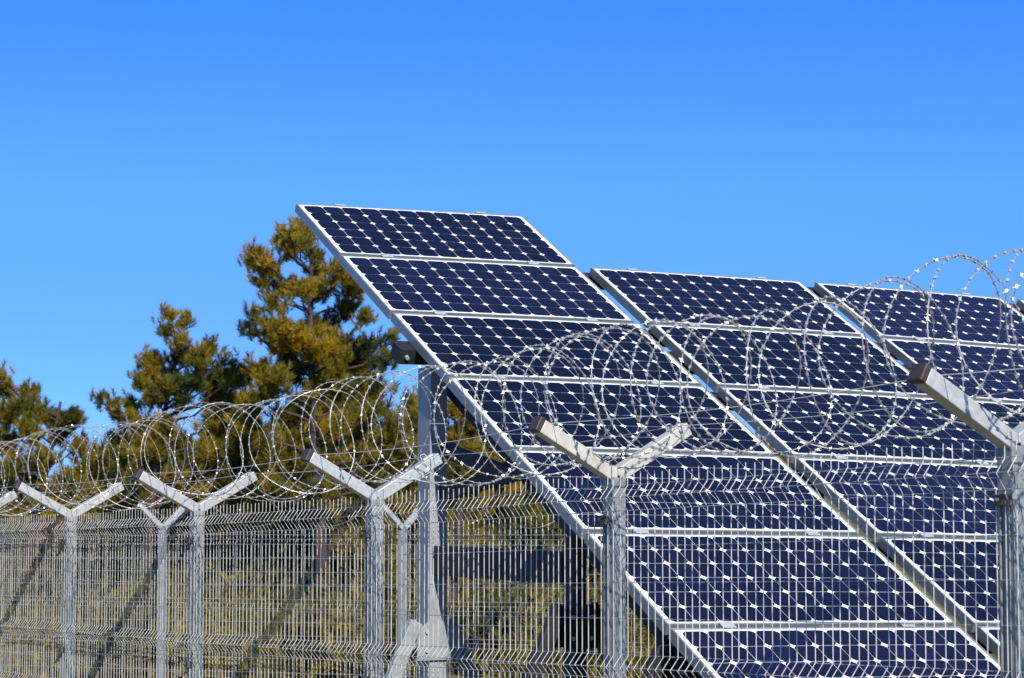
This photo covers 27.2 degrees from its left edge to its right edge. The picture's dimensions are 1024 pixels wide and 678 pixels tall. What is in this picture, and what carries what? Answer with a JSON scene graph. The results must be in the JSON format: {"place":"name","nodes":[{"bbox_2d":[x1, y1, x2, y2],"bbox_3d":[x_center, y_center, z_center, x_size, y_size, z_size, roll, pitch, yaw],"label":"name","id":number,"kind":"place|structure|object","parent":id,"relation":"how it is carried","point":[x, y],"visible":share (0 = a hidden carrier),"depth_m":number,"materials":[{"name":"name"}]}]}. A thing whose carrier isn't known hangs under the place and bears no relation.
{"place":"outdoors","nodes":[
{"label":"outdoors","id":0,"kind":"place"},
{"bbox_2d":[15,495,999,677],"bbox_3d":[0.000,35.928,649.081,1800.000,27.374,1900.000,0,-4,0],"label":"ground","id":1,"kind":"structure","parent":0,"point":[854,525],"depth_m":70.92,"materials":[{"name":"green plant"}]},
{"bbox_2d":[0,491,17,506],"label":"fence post","id":2,"kind":"object","parent":1,"relation":"on","point":[6,496],"visible":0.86,"depth_m":15.47,"materials":[{"name":"metal"}]},
{"bbox_2d":[0,504,26,580],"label":"pine tree","id":3,"kind":"object","parent":1,"relation":"on","point":[3,519],"visible":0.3,"depth_m":41.65,"materials":[{"name":"green plant"}]},
{"bbox_2d":[7,506,24,577],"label":"pine tree","id":4,"kind":"object","parent":1,"relation":"on","point":[21,511],"depth_m":45.65,"materials":[{"name":"green plant"}]},
{"bbox_2d":[5,465,40,520],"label":"pine tree","id":5,"kind":"object","parent":1,"relation":"on","point":[14,501],"visible":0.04,"depth_m":54.14,"materials":[{"name":"green plant"}]},
{"bbox_2d":[0,575,60,677],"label":"bush","id":6,"kind":"object","parent":1,"relation":"on","point":[10,669],"visible":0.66,"depth_m":27.03,"materials":[{"name":"green plant"}]},
{"bbox_2d":[0,610,60,677],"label":"bush","id":7,"kind":"object","parent":1,"relation":"on","point":[26,652],"visible":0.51,"depth_m":27.24,"materials":[{"name":"green plant"}]},
{"bbox_2d":[13,574,54,615],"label":"bush","id":8,"kind":"object","parent":1,"relation":"on","point":[40,592],"visible":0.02,"depth_m":39.55,"materials":[{"name":"green plant"}]},
{"bbox_2d":[7,477,78,601],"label":"pine tree","id":9,"kind":"object","parent":1,"relation":"on","point":[44,551],"visible":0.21,"depth_m":42.23,"materials":[{"name":"green plant"}]},
{"bbox_2d":[0,530,108,637],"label":"bush","id":10,"kind":"object","parent":1,"relation":"on","point":[25,578],"visible":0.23,"depth_m":37.15,"materials":[{"name":"green plant"}]},
{"bbox_2d":[0,357,118,608],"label":"pine tree","id":11,"kind":"object","parent":1,"relation":"on","point":[27,410],"visible":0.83,"depth_m":37.71,"materials":[{"name":"green plant"}]},
{"bbox_2d":[5,599,121,677],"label":"bush","id":12,"kind":"object","parent":1,"relation":"on","point":[75,637],"visible":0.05,"depth_m":30.94,"materials":[{"name":"green plant"}]},
{"bbox_2d":[12,480,123,677],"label":"fence post","id":13,"kind":"object","parent":1,"relation":"on","point":[42,499],"visible":0.99,"depth_m":13.48,"materials":[{"name":"metal"}]},
{"bbox_2d":[0,514,63,677],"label":"fence panel","id":14,"kind":"object","parent":13,"relation":"attached to","point":[14,578],"visible":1,"depth_m":13.98,"materials":[{"name":"metal"}]},
{"bbox_2d":[51,459,85,508],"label":"pine tree","id":15,"kind":"object","parent":1,"relation":"on","point":[58,473],"visible":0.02,"depth_m":54.54,"materials":[{"name":"green plant"}]},
{"bbox_2d":[16,580,122,677],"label":"bush","id":16,"kind":"object","parent":1,"relation":"on","point":[46,611],"visible":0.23,"depth_m":29.92,"materials":[{"name":"green plant"}]},
{"bbox_2d":[26,570,124,664],"bbox_3d":[-7.013,4.852,36.098,2.546,1.892,2.736,-3,-5,38],"label":"bush","id":17,"kind":"object","parent":1,"relation":"on","point":[95,595],"visible":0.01,"depth_m":35.78,"materials":[{"name":"green plant"}]},
{"bbox_2d":[48,430,174,606],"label":"pine tree","id":18,"kind":"object","parent":1,"relation":"on","point":[85,574],"visible":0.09,"depth_m":41.94,"materials":[{"name":"green plant"}]},
{"bbox_2d":[99,564,139,604],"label":"bush","id":19,"kind":"object","parent":1,"relation":"on","point":[128,570],"visible":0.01,"depth_m":37.74,"materials":[{"name":"green plant"}]},
{"bbox_2d":[80,568,183,677],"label":"bush","id":20,"kind":"object","parent":1,"relation":"on","point":[101,671],"visible":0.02,"depth_m":30.55,"materials":[{"name":"green plant"}]},
{"bbox_2d":[108,568,172,652],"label":"bush","id":21,"kind":"object","parent":1,"relation":"on","point":[139,573],"depth_m":34.67,"materials":[{"name":"green plant"}]},
{"bbox_2d":[53,403,252,604],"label":"pine tree","id":22,"kind":"object","parent":1,"relation":"on","point":[166,509],"visible":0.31,"depth_m":40.20,"materials":[{"name":"green plant"}]},
{"bbox_2d":[49,540,266,677],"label":"bush","id":23,"kind":"object","parent":1,"relation":"on","point":[177,615],"visible":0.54,"depth_m":25.79,"materials":[{"name":"green plant"}]},
{"bbox_2d":[137,503,185,677],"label":"fence post","id":24,"kind":"object","parent":1,"relation":"on","point":[162,579],"visible":0.63,"depth_m":21.34,"materials":[{"name":"metal"}]},
{"bbox_2d":[0,529,157,677],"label":"fence panel","id":25,"kind":"object","parent":24,"relation":"attached to","point":[46,600],"visible":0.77,"depth_m":21.77,"materials":[{"name":"metal"}]},
{"bbox_2d":[0,474,552,528],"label":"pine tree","id":26,"kind":"object","parent":24,"relation":"on","point":[268,497],"visible":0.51,"depth_m":21.13,"materials":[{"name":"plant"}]},
{"bbox_2d":[166,530,397,677],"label":"fence panel","id":27,"kind":"object","parent":24,"relation":"attached to","point":[244,603],"visible":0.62,"depth_m":20.95,"materials":[{"name":"metal"}]},
{"bbox_2d":[77,550,270,664],"bbox_3d":[-4.999,4.123,30.072,2.593,2.300,2.121,-2,-4,21],"label":"bush","id":28,"kind":"object","parent":1,"relation":"on","point":[181,588],"visible":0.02,"depth_m":30.31,"materials":[{"name":"green plant"}]},
{"bbox_2d":[88,300,284,578],"bbox_3d":[-5.703,2.564,36.984,3.482,6.472,2.116,1,-4,-9],"label":"pine tree","id":29,"kind":"object","parent":1,"relation":"on","point":[156,378],"visible":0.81,"depth_m":36.88,"materials":[{"name":"green plant"}]},
{"bbox_2d":[131,469,257,677],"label":"fence post","id":30,"kind":"object","parent":1,"relation":"on","point":[165,490],"visible":1,"depth_m":11.70,"materials":[{"name":"metal"}]},
{"bbox_2d":[58,509,189,677],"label":"fence panel","id":31,"kind":"object","parent":30,"relation":"attached to","point":[120,581],"visible":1,"depth_m":12.55,"materials":[{"name":"metal"}]},
{"bbox_2d":[182,558,242,626],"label":"bush","id":32,"kind":"object","parent":1,"relation":"on","point":[217,590],"visible":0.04,"depth_m":35.95,"materials":[{"name":"green plant"}]},
{"bbox_2d":[125,386,311,589],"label":"pine tree","id":33,"kind":"object","parent":1,"relation":"on","point":[263,445],"visible":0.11,"depth_m":40.98,"materials":[{"name":"green plant"}]},
{"bbox_2d":[167,403,280,580],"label":"pine tree","id":34,"kind":"object","parent":1,"relation":"on","point":[224,502],"depth_m":47.34,"materials":[{"name":"green plant"}]},
{"bbox_2d":[204,634,291,677],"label":"bush","id":35,"kind":"object","parent":1,"relation":"on","point":[251,664],"visible":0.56,"depth_m":26.35,"materials":[{"name":"green plant"}]},
{"bbox_2d":[209,562,292,632],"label":"bush","id":36,"kind":"object","parent":1,"relation":"on","point":[240,583],"visible":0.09,"depth_m":36.58,"materials":[{"name":"green plant"}]},
{"bbox_2d":[204,552,303,623],"bbox_3d":[-4.764,4.878,37.757,2.857,2.141,2.659,0,-4,-1],"label":"bush","id":37,"kind":"object","parent":1,"relation":"on","point":[232,580],"visible":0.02,"depth_m":37.68,"materials":[{"name":"green plant"}]},
{"bbox_2d":[218,581,307,651],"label":"bush","id":38,"kind":"object","parent":1,"relation":"on","point":[257,615],"visible":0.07,"depth_m":31.70,"materials":[{"name":"green plant"}]},
{"bbox_2d":[219,609,308,677],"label":"bush","id":39,"kind":"object","parent":1,"relation":"on","point":[257,623],"visible":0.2,"depth_m":28.61,"materials":[{"name":"green plant"}]},
{"bbox_2d":[186,423,364,602],"bbox_3d":[-4.071,3.754,39.014,3.924,4.663,3.182,1,-4,-16],"label":"pine tree","id":40,"kind":"object","parent":1,"relation":"on","point":[270,508],"visible":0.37,"depth_m":38.93,"materials":[{"name":"green plant"}]},
{"bbox_2d":[262,565,291,586],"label":"bush","id":41,"kind":"object","parent":1,"relation":"on","point":[275,577],"visible":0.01,"depth_m":39.48,"materials":[{"name":"green plant"}]},
{"bbox_2d":[266,403,291,440],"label":"pine tree","id":42,"kind":"object","parent":1,"relation":"on","point":[277,425],"visible":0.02,"depth_m":56.14,"materials":[{"name":"green plant"}]},
{"bbox_2d":[220,542,362,643],"bbox_3d":[-3.808,4.617,35.661,2.278,2.434,2.785,-2,-4,23],"label":"bush","id":43,"kind":"object","parent":1,"relation":"on","point":[259,590],"visible":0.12,"depth_m":35.47,"materials":[{"name":"green plant"}]},
{"bbox_2d":[253,423,333,581],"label":"pine tree","id":44,"kind":"object","parent":1,"relation":"on","point":[276,552],"depth_m":48.20,"materials":[{"name":"green plant"}]},
{"bbox_2d":[245,580,361,677],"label":"bush","id":45,"kind":"object","parent":1,"relation":"on","point":[300,627],"visible":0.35,"depth_m":28.87,"materials":[{"name":"green plant"}]},
{"bbox_2d":[259,570,359,677],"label":"bush","id":46,"kind":"object","parent":1,"relation":"on","point":[310,588],"visible":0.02,"depth_m":32.03,"materials":[{"name":"green plant"}]},
{"bbox_2d":[279,551,349,599],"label":"bush","id":47,"kind":"object","parent":1,"relation":"on","point":[312,568],"visible":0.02,"depth_m":38.58,"materials":[{"name":"green plant"}]},
{"bbox_2d":[222,214,417,611],"bbox_3d":[-3.054,1.665,34.933,3.554,7.709,2.153,0,-4,0],"label":"pine tree","id":48,"kind":"object","parent":1,"relation":"on","point":[314,338],"visible":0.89,"depth_m":34.85,"materials":[{"name":"green plant"}]},
{"bbox_2d":[302,570,392,619],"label":"bush","id":49,"kind":"object","parent":1,"relation":"on","point":[342,589],"visible":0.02,"depth_m":35.65,"materials":[{"name":"green plant"}]},
{"bbox_2d":[246,337,466,599],"bbox_3d":[-3.040,3.020,39.834,4.162,6.293,4.118,1,-4,-20],"label":"pine tree","id":50,"kind":"object","parent":1,"relation":"on","point":[362,391],"visible":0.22,"depth_m":39.39,"materials":[{"name":"green plant"}]},
{"bbox_2d":[300,449,442,677],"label":"fence post","id":51,"kind":"object","parent":1,"relation":"on","point":[332,471],"visible":0.99,"depth_m":9.92,"materials":[{"name":"metal"}]},
{"bbox_2d":[183,497,365,677],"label":"fence panel","id":52,"kind":"object","parent":51,"relation":"attached to","point":[281,584],"visible":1,"depth_m":10.74,"materials":[{"name":"metal"}]},
{"bbox_2d":[334,560,416,596],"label":"bush","id":53,"kind":"object","parent":1,"relation":"on","point":[352,567],"depth_m":39.51,"materials":[{"name":"green plant"}]},
{"bbox_2d":[285,541,470,677],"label":"bush","id":54,"kind":"object","parent":1,"relation":"on","point":[350,629],"visible":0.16,"depth_m":28.35,"materials":[{"name":"green plant"}]},
{"bbox_2d":[343,574,416,671],"bbox_3d":[-2.061,4.494,32.576,1.609,1.833,1.967,2,-5,-31],"label":"bush","id":55,"kind":"object","parent":1,"relation":"on","point":[390,599],"visible":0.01,"depth_m":32.76,"materials":[{"name":"green plant"}]},
{"bbox_2d":[346,432,417,579],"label":"pine tree","id":56,"kind":"object","parent":1,"relation":"on","point":[393,472],"visible":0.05,"depth_m":40.70,"materials":[{"name":"green plant"}]},
{"bbox_2d":[330,606,449,677],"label":"bush","id":57,"kind":"object","parent":1,"relation":"on","point":[361,634],"visible":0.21,"depth_m":26.40,"materials":[{"name":"green plant"}]},
{"bbox_2d":[384,505,417,677],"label":"fence post","id":58,"kind":"object","parent":1,"relation":"on","point":[402,540],"visible":0.56,"depth_m":20.46,"materials":[{"name":"metal"}]},
{"bbox_2d":[407,530,644,677],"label":"fence panel","id":59,"kind":"object","parent":58,"relation":"attached to","point":[476,606],"visible":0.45,"depth_m":20.12,"materials":[{"name":"metal"}]},
{"bbox_2d":[384,567,470,639],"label":"bush","id":60,"kind":"object","parent":1,"relation":"on","point":[412,569],"depth_m":36.94,"materials":[{"name":"green plant"}]},
{"bbox_2d":[394,421,513,585],"bbox_3d":[-1.205,3.739,39.576,3.068,4.638,3.036,-3,-5,32],"label":"pine tree","id":61,"kind":"object","parent":1,"relation":"on","point":[468,517],"visible":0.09,"depth_m":39.65,"materials":[{"name":"green plant"}]},
{"bbox_2d":[398,384,526,670],"bbox_3d":[-0.730,2.972,32.901,2.141,4.616,1.292,0,-4,0],"label":"pine tree","id":62,"kind":"object","parent":1,"relation":"on","point":[469,429],"visible":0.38,"depth_m":32.92,"materials":[{"name":"green plant"}]},
{"bbox_2d":[447,419,486,543],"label":"pine tree","id":63,"kind":"object","parent":1,"relation":"on","point":[482,514],"depth_m":45.58,"materials":[{"name":"green plant"}]},
{"bbox_2d":[447,541,550,672],"bbox_3d":[-0.701,4.293,32.841,2.151,2.375,2.630,2,-4,-22],"label":"bush","id":64,"kind":"object","parent":1,"relation":"on","point":[461,591],"visible":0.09,"depth_m":32.66,"materials":[{"name":"green plant"}]},
{"bbox_2d":[476,482,547,582],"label":"pine tree","id":65,"kind":"object","parent":1,"relation":"on","point":[505,523],"visible":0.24,"depth_m":41.97,"materials":[{"name":"green plant"}]},
{"bbox_2d":[447,539,602,606],"bbox_3d":[0.434,4.477,35.082,2.687,2.430,2.198,-1,-4,17],"label":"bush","id":66,"kind":"object","parent":1,"relation":"on","point":[533,544],"visible":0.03,"depth_m":34.77,"materials":[{"name":"green plant"}]},
{"bbox_2d":[446,532,628,677],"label":"bush","id":67,"kind":"object","parent":1,"relation":"on","point":[505,624],"visible":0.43,"depth_m":28.02,"materials":[{"name":"green plant"}]},
{"bbox_2d":[478,625,601,677],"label":"bush","id":68,"kind":"object","parent":1,"relation":"on","point":[523,666],"visible":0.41,"depth_m":24.33,"materials":[{"name":"green plant"}]},
{"bbox_2d":[472,577,626,669],"bbox_3d":[0.556,4.239,31.588,2.042,2.131,2.496,-4,-5,42],"label":"bush","id":69,"kind":"object","parent":1,"relation":"on","point":[560,597],"visible":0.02,"depth_m":31.59,"materials":[{"name":"green plant"}]},
{"bbox_2d":[511,506,630,610],"bbox_3d":[1.563,3.791,39.671,3.324,4.461,3.536,3,-5,-41],"label":"pine tree","id":70,"kind":"object","parent":1,"relation":"on","point":[545,529],"visible":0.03,"depth_m":39.27,"materials":[{"name":"green plant"}]},
{"bbox_2d":[507,587,654,677],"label":"bush","id":71,"kind":"object","parent":1,"relation":"on","point":[599,663],"visible":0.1,"depth_m":25.47,"materials":[{"name":"green plant"}]},
{"bbox_2d":[567,536,600,584],"bbox_3d":[2.748,3.402,39.519,3.388,5.177,3.424,-1,-4,16],"label":"pine tree","id":72,"kind":"object","parent":1,"relation":"on","point":[590,570],"visible":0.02,"depth_m":39.28,"materials":[{"name":"green plant"}]},
{"bbox_2d":[527,416,691,677],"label":"fence post","id":73,"kind":"object","parent":1,"relation":"on","point":[543,428],"visible":0.98,"depth_m":8.13,"materials":[{"name":"metal"}]},
{"bbox_2d":[359,473,604,677],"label":"fence panel","id":74,"kind":"object","parent":73,"relation":"attached to","point":[489,583],"visible":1,"depth_m":8.96,"materials":[{"name":"metal"}]},
{"bbox_2d":[0,248,1023,515],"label":"razor wire coil","id":75,"kind":"object","parent":73,"relation":"on","point":[692,332],"visible":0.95,"depth_m":8.27,"materials":[{"name":"metal"}]},
{"bbox_2d":[0,368,1023,488],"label":"line wire","id":76,"kind":"object","parent":73,"relation":"attached to","point":[584,421],"visible":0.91,"depth_m":7.64,"materials":[{"name":"grey metal"}]},
{"bbox_2d":[586,577,647,663],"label":"bush","id":77,"kind":"object","parent":1,"relation":"on","point":[628,624],"visible":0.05,"depth_m":31.89,"materials":[{"name":"green plant"}]},
{"bbox_2d":[586,569,650,637],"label":"bush","id":78,"kind":"object","parent":1,"relation":"on","point":[602,599],"visible":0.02,"depth_m":35.83,"materials":[{"name":"green plant"}]},
{"bbox_2d":[589,594,649,677],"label":"bush","id":79,"kind":"object","parent":1,"relation":"on","point":[592,598],"visible":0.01,"depth_m":29.59,"materials":[{"name":"green plant"}]},
{"bbox_2d":[628,617,654,677],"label":"bush","id":80,"kind":"object","parent":1,"relation":"on","point":[651,640],"visible":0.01,"depth_m":28.58,"materials":[{"name":"green plant"}]},
{"bbox_2d":[334,204,1023,677],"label":"panel rack","id":81,"kind":"object","parent":1,"relation":"on","point":[496,558],"visible":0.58,"depth_m":11.10,"materials":[{"name":"metal"}]},
{"bbox_2d":[295,203,574,266],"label":"solar panel","id":82,"kind":"object","parent":81,"relation":"on","point":[338,231],"visible":1,"depth_m":13.11,"materials":[{"name":"glass"}]},
{"bbox_2d":[339,255,633,322],"bbox_3d":[-0.146,-0.280,12.478,1.581,0.435,0.732,2,-5,-27],"label":"solar panel","id":83,"kind":"object","parent":81,"relation":"on","point":[388,285],"visible":1,"depth_m":12.43,"materials":[{"name":"glass"}]},
{"bbox_2d":[391,312,701,385],"bbox_3d":[0.194,0.075,11.803,1.582,0.437,0.732,2,-5,-27],"label":"solar panel","id":84,"kind":"object","parent":81,"relation":"on","point":[438,340],"visible":0.91,"depth_m":11.75,"materials":[{"name":"glass"}]},
{"bbox_2d":[447,377,774,455],"bbox_3d":[0.524,0.425,11.129,1.585,0.447,0.732,2,-5,-27],"label":"solar panel","id":85,"kind":"object","parent":81,"relation":"on","point":[566,397],"visible":0.71,"depth_m":11.11,"materials":[{"name":"glass"}]},
{"bbox_2d":[510,449,859,538],"bbox_3d":[0.859,0.775,10.456,1.587,0.456,0.732,2,-5,-28],"label":"solar panel","id":86,"kind":"object","parent":81,"relation":"on","point":[659,465],"visible":0.67,"depth_m":10.41,"materials":[{"name":"glass"}]},
{"bbox_2d":[589,267,863,335],"bbox_3d":[1.349,-0.215,13.254,1.585,0.458,0.727,2,-5,-28],"label":"solar panel","id":87,"kind":"object","parent":81,"relation":"on","point":[641,297],"visible":0.94,"depth_m":13.21,"materials":[{"name":"glass"}]},
{"bbox_2d":[584,533,955,634],"bbox_3d":[1.197,1.127,9.780,1.590,0.466,0.732,2,-5,-28],"label":"solar panel","id":88,"kind":"object","parent":81,"relation":"on","point":[712,590],"visible":0.85,"depth_m":9.74,"materials":[{"name":"glass"}]},
{"bbox_2d":[650,324,929,396],"bbox_3d":[1.685,0.148,12.584,1.587,0.468,0.727,2,-5,-28],"label":"solar panel","id":89,"kind":"object","parent":81,"relation":"on","point":[842,356],"visible":0.82,"depth_m":12.52,"materials":[{"name":"glass"}]},
{"bbox_2d":[668,626,1000,677],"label":"solar panel","id":90,"kind":"object","parent":81,"relation":"on","point":[882,649],"visible":0.86,"depth_m":9.23,"materials":[{"name":"glass"}]},
{"bbox_2d":[717,387,996,464],"bbox_3d":[2.017,0.509,11.914,1.590,0.477,0.727,2,-5,-28],"label":"solar panel","id":91,"kind":"object","parent":81,"relation":"on","point":[915,418],"visible":0.82,"depth_m":11.85,"materials":[{"name":"glass"}]},
{"bbox_2d":[793,457,997,542],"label":"solar panel","id":92,"kind":"object","parent":81,"relation":"on","point":[881,510],"visible":0.73,"depth_m":11.09,"materials":[{"name":"glass"}]},
{"bbox_2d":[813,282,1023,347],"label":"solar panel","id":93,"kind":"object","parent":81,"relation":"on","point":[978,318],"visible":0.91,"depth_m":13.97,"materials":[{"name":"glass"}]},
{"bbox_2d":[878,536,999,632],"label":"solar panel","id":94,"kind":"object","parent":81,"relation":"on","point":[981,603],"visible":0.62,"depth_m":10.36,"materials":[{"name":"glass"}]},
{"bbox_2d":[881,338,1023,402],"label":"solar panel","id":95,"kind":"object","parent":81,"relation":"on","point":[945,355],"visible":0.79,"depth_m":13.26,"materials":[{"name":"glass"}]},
{"bbox_2d":[974,626,999,658],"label":"solar panel","id":96,"kind":"object","parent":81,"relation":"on","point":[992,638],"visible":0.24,"depth_m":9.80,"materials":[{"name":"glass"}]},
{"bbox_2d":[975,400,1023,428],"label":"solar panel","id":97,"kind":"object","parent":81,"relation":"on","point":[998,412],"visible":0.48,"depth_m":12.67,"materials":[{"name":"glass"}]},
{"bbox_2d":[1016,299,1023,311],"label":"solar panel","id":98,"kind":"object","parent":81,"relation":"on","point":[1020,303],"visible":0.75,"depth_m":14.78,"materials":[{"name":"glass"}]},
{"bbox_2d":[755,432,787,461],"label":"pine tree","id":99,"kind":"object","parent":1,"relation":"on","point":[782,458],"depth_m":54.20,"materials":[{"name":"green plant"}]},
{"bbox_2d":[906,363,1023,677],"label":"fence post","id":100,"kind":"object","parent":1,"relation":"on","point":[936,386],"visible":0.99,"depth_m":6.34,"materials":[{"name":"metal"}]},
{"bbox_2d":[0,389,1023,494],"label":"line wire","id":101,"kind":"object","parent":100,"relation":"attached to","point":[579,442],"visible":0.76,"depth_m":8.74,"materials":[{"name":"grey metal"}]},
{"bbox_2d":[597,443,1004,677],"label":"fence panel","id":102,"kind":"object","parent":100,"relation":"attached to","point":[796,581],"visible":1,"depth_m":7.15,"materials":[{"name":"metal"}]},
{"bbox_2d":[0,0,1023,483],"label":"sky","id":103,"kind":"structure","parent":0,"point":[143,143],"materials":[{"name":"blue"}]},
{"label":"fence post","id":104,"kind":"object","parent":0,"visible":0},
{"bbox_2d":[993,442,1023,677],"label":"fence panel","id":105,"kind":"object","parent":104,"relation":"attached to","point":[1006,580],"visible":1,"depth_m":6.31,"materials":[{"name":"metal"}]}
]}

